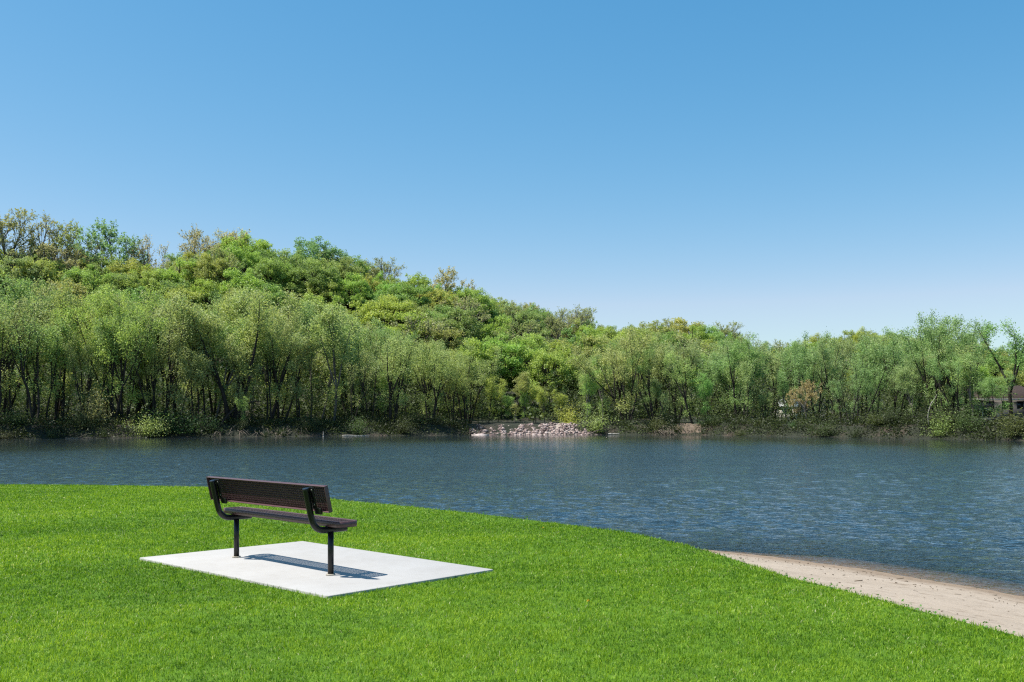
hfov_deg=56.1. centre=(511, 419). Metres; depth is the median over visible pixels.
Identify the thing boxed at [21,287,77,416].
cottonwood tree
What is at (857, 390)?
slender tree
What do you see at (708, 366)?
slender tree
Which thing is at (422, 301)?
oak tree
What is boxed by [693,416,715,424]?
shrub
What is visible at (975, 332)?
cottonwood tree
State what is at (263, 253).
oak tree
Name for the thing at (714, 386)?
oak tree
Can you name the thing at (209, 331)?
slender tree
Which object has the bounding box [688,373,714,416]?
slender tree
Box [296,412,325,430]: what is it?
shrub
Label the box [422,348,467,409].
oak tree
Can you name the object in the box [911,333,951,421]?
cottonwood tree
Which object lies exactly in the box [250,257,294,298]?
oak tree
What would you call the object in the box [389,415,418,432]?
shrub
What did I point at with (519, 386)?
slender tree
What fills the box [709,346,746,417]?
slender tree
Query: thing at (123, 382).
slender tree
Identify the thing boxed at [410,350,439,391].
oak tree
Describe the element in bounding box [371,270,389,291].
oak tree
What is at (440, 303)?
budding tree
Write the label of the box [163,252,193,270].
oak tree
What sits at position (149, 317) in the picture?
cottonwood tree
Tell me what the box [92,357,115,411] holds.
slender tree
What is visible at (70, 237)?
budding tree
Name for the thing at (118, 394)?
cottonwood tree
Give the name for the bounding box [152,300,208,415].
slender tree
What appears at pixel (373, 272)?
budding tree
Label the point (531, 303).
budding tree
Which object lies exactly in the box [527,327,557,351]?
oak tree
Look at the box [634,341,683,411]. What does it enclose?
oak tree
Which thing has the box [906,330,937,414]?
cottonwood tree
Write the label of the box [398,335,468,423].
spreading tree
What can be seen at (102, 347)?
cottonwood tree
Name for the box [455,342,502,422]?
cottonwood tree
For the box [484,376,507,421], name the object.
slender tree
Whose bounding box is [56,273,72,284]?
oak tree
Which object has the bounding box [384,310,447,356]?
oak tree
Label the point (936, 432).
shrub
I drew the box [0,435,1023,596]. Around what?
water
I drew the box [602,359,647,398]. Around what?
oak tree
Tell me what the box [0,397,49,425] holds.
shrub
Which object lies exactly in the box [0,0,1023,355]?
sky
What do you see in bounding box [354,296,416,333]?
oak tree
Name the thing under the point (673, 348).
cottonwood tree
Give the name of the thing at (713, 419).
shrub
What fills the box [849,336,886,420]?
cottonwood tree
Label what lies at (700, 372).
oak tree
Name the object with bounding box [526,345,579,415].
oak tree
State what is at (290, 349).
cottonwood tree
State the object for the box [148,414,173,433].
shrub
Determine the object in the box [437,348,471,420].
cottonwood tree
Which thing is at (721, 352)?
cottonwood tree
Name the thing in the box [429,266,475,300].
budding tree
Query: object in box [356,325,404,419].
cottonwood tree
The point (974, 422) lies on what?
shrub
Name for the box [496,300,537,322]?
budding tree
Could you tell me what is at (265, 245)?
oak tree
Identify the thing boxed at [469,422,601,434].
stone rubble
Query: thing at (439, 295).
oak tree
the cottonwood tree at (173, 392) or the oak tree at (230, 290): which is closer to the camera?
the cottonwood tree at (173, 392)
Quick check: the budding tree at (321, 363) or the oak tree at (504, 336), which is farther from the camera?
the oak tree at (504, 336)
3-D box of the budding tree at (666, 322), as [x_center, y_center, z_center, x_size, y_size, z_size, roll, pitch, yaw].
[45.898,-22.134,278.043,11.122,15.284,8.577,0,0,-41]
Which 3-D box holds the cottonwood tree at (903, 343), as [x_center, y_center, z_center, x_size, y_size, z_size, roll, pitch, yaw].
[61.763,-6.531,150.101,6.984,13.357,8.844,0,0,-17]
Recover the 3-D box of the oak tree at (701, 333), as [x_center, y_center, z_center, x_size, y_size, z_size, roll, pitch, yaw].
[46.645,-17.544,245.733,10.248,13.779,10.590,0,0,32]
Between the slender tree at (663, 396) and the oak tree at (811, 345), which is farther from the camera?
the oak tree at (811, 345)
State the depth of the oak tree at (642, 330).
234.49 m
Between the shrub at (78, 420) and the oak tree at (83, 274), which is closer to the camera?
the shrub at (78, 420)
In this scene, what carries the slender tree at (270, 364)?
on the bank
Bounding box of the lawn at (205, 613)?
[0,485,1023,681]
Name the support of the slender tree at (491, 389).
on the bank
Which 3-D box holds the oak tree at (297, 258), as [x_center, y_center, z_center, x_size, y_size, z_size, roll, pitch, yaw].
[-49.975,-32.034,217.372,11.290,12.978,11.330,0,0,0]
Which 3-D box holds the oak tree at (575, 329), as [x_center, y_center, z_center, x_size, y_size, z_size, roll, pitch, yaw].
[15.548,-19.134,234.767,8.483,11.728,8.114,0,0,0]
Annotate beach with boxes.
[703,549,1023,636]
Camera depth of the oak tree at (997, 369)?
237.27 m
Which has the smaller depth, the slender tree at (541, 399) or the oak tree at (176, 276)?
the slender tree at (541, 399)
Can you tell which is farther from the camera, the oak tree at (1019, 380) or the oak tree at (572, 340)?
the oak tree at (1019, 380)
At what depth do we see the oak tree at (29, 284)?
174.15 m
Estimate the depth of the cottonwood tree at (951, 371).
109.81 m
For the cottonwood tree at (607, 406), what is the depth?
145.68 m
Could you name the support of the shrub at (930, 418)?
on the bank
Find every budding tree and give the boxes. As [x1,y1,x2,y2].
[0,207,47,257]
[0,234,61,303]
[12,210,76,269]
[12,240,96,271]
[35,221,108,267]
[61,243,104,268]
[68,217,151,264]
[128,234,172,269]
[150,261,183,276]
[178,223,222,258]
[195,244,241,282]
[213,227,250,248]
[295,247,340,262]
[309,331,362,402]
[317,309,390,353]
[360,256,406,279]
[390,313,452,346]
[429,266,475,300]
[431,296,472,316]
[442,294,490,348]
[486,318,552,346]
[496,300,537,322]
[524,302,546,315]
[541,313,593,340]
[545,307,570,341]
[545,314,578,336]
[550,304,594,339]
[566,307,605,327]
[654,317,687,329]
[665,331,716,396]
[683,344,718,367]
[711,322,745,343]
[767,338,821,358]
[786,379,822,419]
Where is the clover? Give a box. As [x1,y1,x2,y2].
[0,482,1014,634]
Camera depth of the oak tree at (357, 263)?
236.20 m
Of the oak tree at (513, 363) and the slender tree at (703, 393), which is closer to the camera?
the slender tree at (703, 393)
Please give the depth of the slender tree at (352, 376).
124.24 m
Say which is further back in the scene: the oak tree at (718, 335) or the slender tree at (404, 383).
the oak tree at (718, 335)
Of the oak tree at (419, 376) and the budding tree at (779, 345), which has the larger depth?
the budding tree at (779, 345)
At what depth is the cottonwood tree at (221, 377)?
125.34 m
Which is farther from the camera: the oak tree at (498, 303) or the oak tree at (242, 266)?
the oak tree at (498, 303)
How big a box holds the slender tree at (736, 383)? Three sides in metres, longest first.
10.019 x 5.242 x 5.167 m
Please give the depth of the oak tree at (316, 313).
174.83 m
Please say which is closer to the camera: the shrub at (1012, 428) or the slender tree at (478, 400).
the shrub at (1012, 428)
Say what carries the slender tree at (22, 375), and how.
on the bank
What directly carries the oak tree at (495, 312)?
on the bank
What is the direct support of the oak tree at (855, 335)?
on the bank
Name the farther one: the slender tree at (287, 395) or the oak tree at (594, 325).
the oak tree at (594, 325)
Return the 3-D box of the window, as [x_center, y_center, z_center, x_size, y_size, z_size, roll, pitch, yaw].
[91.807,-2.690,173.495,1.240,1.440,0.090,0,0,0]
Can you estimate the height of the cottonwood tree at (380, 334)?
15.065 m
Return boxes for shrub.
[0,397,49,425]
[0,429,19,439]
[57,372,118,425]
[60,410,94,426]
[119,406,186,436]
[125,402,200,433]
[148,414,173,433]
[168,402,225,430]
[200,414,219,432]
[233,418,251,429]
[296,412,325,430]
[336,408,370,435]
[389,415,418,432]
[403,405,433,424]
[554,401,585,423]
[560,407,618,432]
[640,411,664,431]
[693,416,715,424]
[708,415,721,425]
[733,429,748,435]
[804,421,852,435]
[848,424,865,436]
[858,407,891,425]
[860,399,923,425]
[912,398,966,424]
[918,395,960,435]
[939,401,985,427]
[958,401,988,430]
[985,396,1023,435]
[1000,418,1021,436]
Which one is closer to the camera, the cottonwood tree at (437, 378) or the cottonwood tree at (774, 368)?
the cottonwood tree at (774, 368)
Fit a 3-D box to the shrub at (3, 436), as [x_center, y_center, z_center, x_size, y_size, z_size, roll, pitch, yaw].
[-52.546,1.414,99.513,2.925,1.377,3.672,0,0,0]
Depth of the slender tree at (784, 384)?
128.62 m
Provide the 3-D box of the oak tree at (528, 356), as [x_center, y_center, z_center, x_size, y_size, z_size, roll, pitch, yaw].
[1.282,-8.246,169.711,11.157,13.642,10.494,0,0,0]
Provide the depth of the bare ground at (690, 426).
128.94 m
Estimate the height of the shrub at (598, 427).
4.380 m
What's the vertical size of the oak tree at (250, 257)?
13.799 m
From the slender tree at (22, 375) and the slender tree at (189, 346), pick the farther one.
the slender tree at (189, 346)
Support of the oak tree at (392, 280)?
on the bank
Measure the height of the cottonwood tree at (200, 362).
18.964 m
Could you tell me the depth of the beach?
10.67 m
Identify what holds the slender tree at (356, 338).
on the bank
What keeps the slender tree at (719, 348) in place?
on the bank
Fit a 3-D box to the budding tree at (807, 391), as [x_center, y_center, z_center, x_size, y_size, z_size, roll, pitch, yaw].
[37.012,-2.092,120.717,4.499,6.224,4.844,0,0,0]
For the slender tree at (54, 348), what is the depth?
109.29 m
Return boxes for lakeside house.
[949,385,1023,417]
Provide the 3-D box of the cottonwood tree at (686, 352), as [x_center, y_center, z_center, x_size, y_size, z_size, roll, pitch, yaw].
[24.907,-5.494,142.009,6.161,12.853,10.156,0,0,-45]
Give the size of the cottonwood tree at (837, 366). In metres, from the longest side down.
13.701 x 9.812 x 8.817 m
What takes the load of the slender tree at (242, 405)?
on the bank
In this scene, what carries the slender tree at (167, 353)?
on the bank
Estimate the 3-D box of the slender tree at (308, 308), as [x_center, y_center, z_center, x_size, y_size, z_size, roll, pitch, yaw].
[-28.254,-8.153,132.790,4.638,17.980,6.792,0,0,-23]
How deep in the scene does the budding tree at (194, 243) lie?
218.95 m
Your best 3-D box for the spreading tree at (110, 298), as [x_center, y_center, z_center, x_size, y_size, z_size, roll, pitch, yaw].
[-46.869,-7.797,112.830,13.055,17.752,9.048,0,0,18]
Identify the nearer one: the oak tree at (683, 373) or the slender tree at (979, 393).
the slender tree at (979, 393)
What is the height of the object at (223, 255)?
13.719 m
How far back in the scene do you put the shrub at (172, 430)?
110.58 m
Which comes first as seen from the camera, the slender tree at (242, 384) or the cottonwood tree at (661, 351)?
the slender tree at (242, 384)
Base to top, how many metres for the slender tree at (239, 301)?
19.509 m
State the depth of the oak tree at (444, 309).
200.87 m
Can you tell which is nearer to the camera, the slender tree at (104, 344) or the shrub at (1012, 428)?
the shrub at (1012, 428)
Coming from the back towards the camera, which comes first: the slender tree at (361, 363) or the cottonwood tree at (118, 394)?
the slender tree at (361, 363)
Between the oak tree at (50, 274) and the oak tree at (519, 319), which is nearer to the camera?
the oak tree at (50, 274)
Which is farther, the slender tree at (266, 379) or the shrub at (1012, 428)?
the slender tree at (266, 379)
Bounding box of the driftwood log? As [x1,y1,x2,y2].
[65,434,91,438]
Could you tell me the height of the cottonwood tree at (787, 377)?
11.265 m
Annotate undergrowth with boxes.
[0,295,778,420]
[0,350,1023,440]
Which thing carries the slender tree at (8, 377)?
on the bank
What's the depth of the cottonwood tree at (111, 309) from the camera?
118.55 m
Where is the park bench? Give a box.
[206,476,356,575]
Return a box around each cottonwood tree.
[0,283,72,399]
[0,295,48,393]
[0,323,54,421]
[0,337,22,361]
[12,314,50,422]
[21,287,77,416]
[24,276,66,414]
[31,310,79,424]
[46,277,90,417]
[59,330,102,424]
[80,293,133,412]
[83,284,140,422]
[84,294,138,421]
[103,288,171,421]
[116,295,197,413]
[118,336,164,422]
[134,303,181,420]
[148,295,193,411]
[154,294,191,417]
[165,287,281,424]
[165,296,239,420]
[187,287,267,422]
[197,294,242,416]
[256,310,306,419]
[282,297,316,415]
[318,309,365,421]
[350,348,388,419]
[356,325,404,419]
[369,329,410,420]
[371,328,426,424]
[372,324,417,418]
[413,337,453,411]
[431,349,462,416]
[433,341,451,418]
[435,361,461,419]
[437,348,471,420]
[448,365,472,422]
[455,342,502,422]
[574,352,601,413]
[579,356,609,420]
[604,338,633,420]
[607,343,628,404]
[619,340,656,421]
[625,332,673,416]
[653,339,702,423]
[659,350,695,423]
[665,343,680,418]
[688,337,732,418]
[715,332,767,423]
[723,331,768,418]
[757,341,810,402]
[757,348,777,408]
[757,388,772,418]
[760,348,791,417]
[764,351,797,419]
[774,345,800,417]
[788,338,829,415]
[790,330,839,420]
[795,339,847,414]
[803,326,837,416]
[813,335,847,420]
[825,337,854,414]
[826,378,842,422]
[837,334,876,412]
[847,343,869,412]
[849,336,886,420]
[853,341,893,400]
[856,328,890,416]
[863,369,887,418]
[873,326,921,415]
[885,356,921,419]
[886,339,919,413]
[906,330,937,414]
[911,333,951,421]
[914,322,963,414]
[914,345,942,424]
[914,350,981,417]
[915,341,986,418]
[950,314,990,417]
[956,335,987,401]
[960,327,993,413]
[969,318,1023,421]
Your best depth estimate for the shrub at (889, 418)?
109.27 m
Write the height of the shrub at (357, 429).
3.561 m
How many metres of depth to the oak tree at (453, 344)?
178.66 m
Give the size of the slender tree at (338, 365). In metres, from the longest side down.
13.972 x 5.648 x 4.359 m
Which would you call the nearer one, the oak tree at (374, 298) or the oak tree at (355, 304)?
the oak tree at (355, 304)
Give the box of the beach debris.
[712,552,1016,625]
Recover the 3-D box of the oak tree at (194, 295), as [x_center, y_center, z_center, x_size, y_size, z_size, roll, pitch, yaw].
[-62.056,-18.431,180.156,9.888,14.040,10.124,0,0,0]
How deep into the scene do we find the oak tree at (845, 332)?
289.67 m
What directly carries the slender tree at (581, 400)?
on the bank
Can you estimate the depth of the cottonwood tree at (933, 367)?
105.05 m
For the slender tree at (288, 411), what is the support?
on the bank
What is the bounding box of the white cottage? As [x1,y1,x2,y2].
[774,399,803,417]
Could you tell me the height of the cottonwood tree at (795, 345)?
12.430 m
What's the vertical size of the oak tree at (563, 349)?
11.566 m
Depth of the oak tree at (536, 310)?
242.34 m
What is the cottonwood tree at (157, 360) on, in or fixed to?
on the bank
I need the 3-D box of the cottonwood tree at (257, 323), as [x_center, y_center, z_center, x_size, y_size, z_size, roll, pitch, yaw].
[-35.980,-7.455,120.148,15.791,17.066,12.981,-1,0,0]
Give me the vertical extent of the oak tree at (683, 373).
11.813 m
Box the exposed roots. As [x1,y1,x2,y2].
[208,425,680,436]
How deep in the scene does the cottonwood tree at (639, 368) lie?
134.49 m
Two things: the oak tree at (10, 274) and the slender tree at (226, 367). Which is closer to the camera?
the slender tree at (226, 367)
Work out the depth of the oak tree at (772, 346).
292.46 m
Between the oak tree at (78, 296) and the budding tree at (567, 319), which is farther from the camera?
the budding tree at (567, 319)
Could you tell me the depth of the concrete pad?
8.25 m
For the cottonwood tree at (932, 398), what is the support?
on the bank
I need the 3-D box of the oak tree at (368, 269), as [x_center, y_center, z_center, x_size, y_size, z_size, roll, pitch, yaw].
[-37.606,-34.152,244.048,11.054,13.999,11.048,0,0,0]
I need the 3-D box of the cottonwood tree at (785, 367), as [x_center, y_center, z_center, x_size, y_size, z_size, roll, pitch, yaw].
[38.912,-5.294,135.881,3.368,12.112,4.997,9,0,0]
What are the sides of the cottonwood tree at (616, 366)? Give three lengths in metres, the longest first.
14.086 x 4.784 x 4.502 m
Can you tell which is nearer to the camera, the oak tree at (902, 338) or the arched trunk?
the arched trunk
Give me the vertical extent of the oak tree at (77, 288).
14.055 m
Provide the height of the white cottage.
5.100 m
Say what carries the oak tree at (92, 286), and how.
on the bank
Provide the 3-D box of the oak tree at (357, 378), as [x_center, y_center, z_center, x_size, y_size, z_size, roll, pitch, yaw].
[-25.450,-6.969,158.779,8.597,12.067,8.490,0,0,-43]
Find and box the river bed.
[681,543,1023,583]
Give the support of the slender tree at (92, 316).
on the bank
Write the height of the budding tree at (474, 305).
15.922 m
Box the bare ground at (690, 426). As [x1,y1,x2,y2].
[676,423,700,432]
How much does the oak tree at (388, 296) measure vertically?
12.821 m
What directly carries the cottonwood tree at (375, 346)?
on the bank
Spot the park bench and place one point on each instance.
(225, 490)
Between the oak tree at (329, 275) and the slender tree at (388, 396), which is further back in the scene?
the oak tree at (329, 275)
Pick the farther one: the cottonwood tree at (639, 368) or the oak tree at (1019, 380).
the oak tree at (1019, 380)
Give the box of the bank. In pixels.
[0,298,1023,440]
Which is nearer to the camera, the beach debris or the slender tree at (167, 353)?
the beach debris
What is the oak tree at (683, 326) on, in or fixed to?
on the bank
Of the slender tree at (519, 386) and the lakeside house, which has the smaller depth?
the slender tree at (519, 386)
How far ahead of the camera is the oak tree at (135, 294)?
179.99 m
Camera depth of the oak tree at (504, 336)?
188.07 m
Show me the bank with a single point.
(494, 424)
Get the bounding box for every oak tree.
[0,246,14,299]
[0,249,18,300]
[0,255,44,297]
[0,265,31,298]
[12,256,63,293]
[13,248,52,271]
[15,278,51,313]
[23,254,57,282]
[31,278,91,318]
[49,259,77,282]
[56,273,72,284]
[59,263,116,294]
[69,259,101,289]
[69,287,97,323]
[78,275,117,297]
[83,254,126,286]
[98,257,152,287]
[102,272,148,304]
[111,286,157,315]
[116,269,162,297]
[124,257,142,270]
[126,264,158,278]
[140,279,205,310]
[146,265,186,298]
[154,258,200,293]
[154,284,205,327]
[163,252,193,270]
[168,257,184,274]
[181,247,214,268]
[183,252,228,291]
[187,250,217,277]
[188,278,228,312]
[211,240,263,276]
[215,230,275,268]
[216,266,269,303]
[216,284,241,321]
[225,258,267,288]
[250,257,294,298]
[252,248,285,267]
[253,283,292,321]
[263,257,296,293]
[270,247,313,298]
[273,292,320,322]
[283,259,339,297]
[285,353,330,403]
[290,236,349,266]
[295,277,348,305]
[297,304,350,333]
[299,253,343,290]
[301,295,332,313]
[316,292,346,317]
[324,256,364,291]
[333,345,382,409]
[335,272,373,316]
[339,254,369,277]
[347,297,378,333]
[350,273,382,294]
[352,286,383,311]
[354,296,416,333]
[358,259,381,280]
[365,294,417,332]
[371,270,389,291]
[373,281,406,302]
[374,329,413,369]
[376,274,409,298]
[376,281,433,314]
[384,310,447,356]
[396,272,433,301]
[400,350,419,408]
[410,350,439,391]
[413,284,458,312]
[414,304,441,328]
[415,304,466,329]
[417,325,466,356]
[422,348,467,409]
[428,306,484,345]
[430,282,450,303]
[439,286,475,300]
[449,287,498,328]
[449,334,469,353]
[450,337,502,405]
[451,290,485,300]
[466,336,527,410]
[477,298,512,336]
[479,314,517,343]
[482,331,510,348]
[486,296,504,337]
[492,335,545,406]
[493,297,514,321]
[499,303,525,324]
[501,308,544,343]
[506,332,548,393]
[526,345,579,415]
[527,303,553,337]
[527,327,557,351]
[539,339,572,357]
[545,348,593,411]
[546,342,576,397]
[557,324,588,351]
[558,332,604,396]
[561,318,587,340]
[575,324,605,347]
[577,347,614,403]
[579,332,611,356]
[580,319,599,343]
[595,334,629,354]
[596,326,626,340]
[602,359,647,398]
[608,328,657,348]
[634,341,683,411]
[637,325,677,345]
[638,320,679,333]
[652,331,700,354]
[656,317,705,334]
[664,351,698,406]
[675,324,714,347]
[681,352,730,403]
[688,325,725,341]
[697,339,728,352]
[698,356,739,410]
[713,332,741,346]
[753,340,777,354]
[764,362,803,396]
[802,332,839,351]
[803,340,819,355]
[812,364,846,407]
[825,340,858,358]
[832,329,859,346]
[841,369,856,391]
[849,326,876,350]
[856,335,889,351]
[885,330,911,347]
[946,365,993,383]
[980,351,1010,373]
[981,354,1023,383]
[993,345,1023,359]
[993,364,1023,386]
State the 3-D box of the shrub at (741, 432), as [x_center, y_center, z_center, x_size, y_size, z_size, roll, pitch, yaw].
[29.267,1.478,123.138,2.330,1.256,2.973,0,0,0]
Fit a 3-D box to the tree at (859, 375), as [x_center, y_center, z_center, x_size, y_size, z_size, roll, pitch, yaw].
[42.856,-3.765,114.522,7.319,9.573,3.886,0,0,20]
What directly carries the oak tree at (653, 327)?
on the bank
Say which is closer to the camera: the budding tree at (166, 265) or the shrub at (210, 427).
the shrub at (210, 427)
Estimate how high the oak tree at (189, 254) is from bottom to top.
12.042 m
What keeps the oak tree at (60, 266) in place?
on the bank
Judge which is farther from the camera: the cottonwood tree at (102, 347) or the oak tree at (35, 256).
the oak tree at (35, 256)
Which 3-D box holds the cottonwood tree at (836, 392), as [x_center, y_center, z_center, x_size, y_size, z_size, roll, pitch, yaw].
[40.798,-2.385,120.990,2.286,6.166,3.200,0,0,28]
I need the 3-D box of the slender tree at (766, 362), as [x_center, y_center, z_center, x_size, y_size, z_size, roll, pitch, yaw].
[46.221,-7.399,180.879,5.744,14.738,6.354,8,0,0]
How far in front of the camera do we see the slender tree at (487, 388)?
159.76 m
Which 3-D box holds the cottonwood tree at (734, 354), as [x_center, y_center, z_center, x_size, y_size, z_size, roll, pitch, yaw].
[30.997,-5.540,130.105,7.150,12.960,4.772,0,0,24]
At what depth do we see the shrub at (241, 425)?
115.35 m
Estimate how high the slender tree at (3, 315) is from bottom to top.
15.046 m
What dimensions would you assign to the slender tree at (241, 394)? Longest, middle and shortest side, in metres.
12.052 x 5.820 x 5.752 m
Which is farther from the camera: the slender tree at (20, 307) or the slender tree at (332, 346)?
the slender tree at (332, 346)
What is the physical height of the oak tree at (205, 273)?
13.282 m
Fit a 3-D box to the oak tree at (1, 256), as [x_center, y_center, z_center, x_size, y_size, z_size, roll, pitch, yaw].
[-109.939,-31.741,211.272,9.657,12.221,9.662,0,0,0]
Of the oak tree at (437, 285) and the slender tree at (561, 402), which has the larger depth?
the oak tree at (437, 285)
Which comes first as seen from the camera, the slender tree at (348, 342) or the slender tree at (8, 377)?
the slender tree at (8, 377)
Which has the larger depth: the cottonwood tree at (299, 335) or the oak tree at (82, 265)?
the oak tree at (82, 265)
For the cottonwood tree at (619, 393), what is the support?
on the bank
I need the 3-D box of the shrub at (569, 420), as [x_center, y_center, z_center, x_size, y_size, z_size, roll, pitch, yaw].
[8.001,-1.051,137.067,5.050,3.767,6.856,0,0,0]
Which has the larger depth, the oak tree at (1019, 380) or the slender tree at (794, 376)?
the oak tree at (1019, 380)
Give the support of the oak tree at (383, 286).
on the bank
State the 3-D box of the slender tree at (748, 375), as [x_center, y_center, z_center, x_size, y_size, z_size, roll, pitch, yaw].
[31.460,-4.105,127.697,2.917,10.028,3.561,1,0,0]
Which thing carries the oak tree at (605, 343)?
on the bank
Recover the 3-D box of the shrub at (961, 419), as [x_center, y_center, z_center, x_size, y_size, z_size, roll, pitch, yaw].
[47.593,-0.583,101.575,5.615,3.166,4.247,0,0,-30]
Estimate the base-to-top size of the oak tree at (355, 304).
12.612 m
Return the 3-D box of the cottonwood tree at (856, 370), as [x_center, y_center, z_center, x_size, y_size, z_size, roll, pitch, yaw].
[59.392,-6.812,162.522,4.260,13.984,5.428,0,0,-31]
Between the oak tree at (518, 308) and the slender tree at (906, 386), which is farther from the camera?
the oak tree at (518, 308)
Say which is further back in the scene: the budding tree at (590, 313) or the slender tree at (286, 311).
the budding tree at (590, 313)
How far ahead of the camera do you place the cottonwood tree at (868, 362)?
176.43 m
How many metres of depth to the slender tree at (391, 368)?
126.64 m
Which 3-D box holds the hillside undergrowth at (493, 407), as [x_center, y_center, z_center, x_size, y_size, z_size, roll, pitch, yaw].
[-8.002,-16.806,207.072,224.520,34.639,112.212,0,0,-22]
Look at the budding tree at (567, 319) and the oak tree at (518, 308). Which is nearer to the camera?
the oak tree at (518, 308)
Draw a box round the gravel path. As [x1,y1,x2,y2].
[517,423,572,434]
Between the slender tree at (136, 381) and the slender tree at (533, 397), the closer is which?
the slender tree at (136, 381)
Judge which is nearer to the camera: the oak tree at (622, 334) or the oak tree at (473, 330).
the oak tree at (473, 330)
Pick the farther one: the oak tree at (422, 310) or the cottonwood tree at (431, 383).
the oak tree at (422, 310)
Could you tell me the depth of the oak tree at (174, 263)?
216.74 m
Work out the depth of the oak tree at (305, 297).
188.54 m
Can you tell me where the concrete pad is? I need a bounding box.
[140,541,492,598]
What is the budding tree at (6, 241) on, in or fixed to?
on the bank
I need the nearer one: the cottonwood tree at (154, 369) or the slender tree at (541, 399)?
the cottonwood tree at (154, 369)
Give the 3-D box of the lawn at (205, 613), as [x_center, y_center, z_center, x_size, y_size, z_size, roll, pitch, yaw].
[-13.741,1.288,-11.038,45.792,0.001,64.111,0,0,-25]
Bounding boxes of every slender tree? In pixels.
[0,268,46,413]
[0,291,15,334]
[0,305,55,424]
[0,312,33,420]
[0,316,15,407]
[1,293,46,381]
[40,312,76,421]
[65,285,103,420]
[87,299,147,424]
[92,310,151,424]
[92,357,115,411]
[122,335,156,423]
[136,332,195,417]
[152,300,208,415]
[153,289,229,418]
[165,336,216,419]
[174,310,209,419]
[197,331,265,419]
[209,315,272,417]
[215,287,240,422]
[220,281,274,421]
[220,332,263,424]
[227,285,281,418]
[235,397,248,420]
[250,287,308,417]
[257,311,321,422]
[257,334,280,420]
[258,326,277,419]
[273,319,320,420]
[273,326,305,419]
[296,295,324,416]
[303,295,366,420]
[311,302,366,415]
[315,311,362,394]
[320,325,356,417]
[339,355,378,422]
[345,312,389,417]
[349,341,383,420]
[375,365,401,417]
[376,354,398,424]
[381,372,396,420]
[395,357,414,415]
[473,389,483,414]
[482,373,500,422]
[482,374,498,415]
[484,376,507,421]
[500,392,514,417]
[511,370,530,421]
[518,389,530,422]
[521,381,543,423]
[534,388,548,422]
[537,384,548,417]
[550,389,568,422]
[558,384,565,409]
[576,366,608,422]
[577,369,600,423]
[590,354,611,421]
[650,378,666,415]
[657,391,671,420]
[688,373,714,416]
[694,352,728,421]
[708,343,728,417]
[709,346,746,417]
[721,359,754,419]
[738,354,757,416]
[751,346,773,407]
[774,370,791,420]
[783,345,814,412]
[832,371,866,425]
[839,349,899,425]
[848,366,878,422]
[867,334,905,409]
[878,331,906,392]
[893,363,919,424]
[926,335,947,412]
[949,350,986,418]
[973,370,1015,419]
[974,371,1000,420]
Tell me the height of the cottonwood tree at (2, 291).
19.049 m
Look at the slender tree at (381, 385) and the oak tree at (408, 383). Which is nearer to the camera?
the slender tree at (381, 385)
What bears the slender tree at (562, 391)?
on the bank
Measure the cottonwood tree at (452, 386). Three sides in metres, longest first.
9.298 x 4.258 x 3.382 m
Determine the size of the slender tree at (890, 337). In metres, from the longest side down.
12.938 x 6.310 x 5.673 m
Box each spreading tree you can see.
[49,281,171,424]
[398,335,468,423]
[564,324,662,423]
[891,308,975,419]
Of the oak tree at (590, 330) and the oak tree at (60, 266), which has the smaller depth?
the oak tree at (60, 266)
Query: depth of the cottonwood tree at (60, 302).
120.47 m
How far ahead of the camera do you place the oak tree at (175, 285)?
183.42 m
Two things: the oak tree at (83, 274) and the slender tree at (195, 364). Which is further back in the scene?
the oak tree at (83, 274)
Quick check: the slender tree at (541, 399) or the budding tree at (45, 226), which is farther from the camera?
the budding tree at (45, 226)
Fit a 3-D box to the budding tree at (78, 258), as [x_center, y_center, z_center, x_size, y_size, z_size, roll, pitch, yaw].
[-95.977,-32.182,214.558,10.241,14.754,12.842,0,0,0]
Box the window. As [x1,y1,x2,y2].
[1017,401,1023,408]
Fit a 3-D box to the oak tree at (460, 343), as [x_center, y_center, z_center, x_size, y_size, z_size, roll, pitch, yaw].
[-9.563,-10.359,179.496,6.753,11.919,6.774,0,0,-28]
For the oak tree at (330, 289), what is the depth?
205.88 m
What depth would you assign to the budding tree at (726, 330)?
268.47 m
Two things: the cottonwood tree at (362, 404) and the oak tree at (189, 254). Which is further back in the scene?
the oak tree at (189, 254)
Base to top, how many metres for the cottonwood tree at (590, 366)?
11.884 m
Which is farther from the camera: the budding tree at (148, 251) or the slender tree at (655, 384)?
the budding tree at (148, 251)
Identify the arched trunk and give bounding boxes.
[219,400,262,426]
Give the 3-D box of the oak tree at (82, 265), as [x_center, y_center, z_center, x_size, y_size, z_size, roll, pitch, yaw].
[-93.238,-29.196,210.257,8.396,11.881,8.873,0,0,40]
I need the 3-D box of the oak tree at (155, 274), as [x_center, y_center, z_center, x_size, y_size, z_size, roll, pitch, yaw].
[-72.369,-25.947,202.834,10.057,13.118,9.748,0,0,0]
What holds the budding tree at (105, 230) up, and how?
on the bank
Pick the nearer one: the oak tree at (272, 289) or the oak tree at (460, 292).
the oak tree at (272, 289)
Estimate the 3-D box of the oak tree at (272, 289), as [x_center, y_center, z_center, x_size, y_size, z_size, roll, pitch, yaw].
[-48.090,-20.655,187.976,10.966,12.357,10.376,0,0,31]
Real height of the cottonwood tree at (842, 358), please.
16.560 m
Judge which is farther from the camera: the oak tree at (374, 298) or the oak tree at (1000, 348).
the oak tree at (1000, 348)
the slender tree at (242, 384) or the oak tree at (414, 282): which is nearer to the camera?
the slender tree at (242, 384)
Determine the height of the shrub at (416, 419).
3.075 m

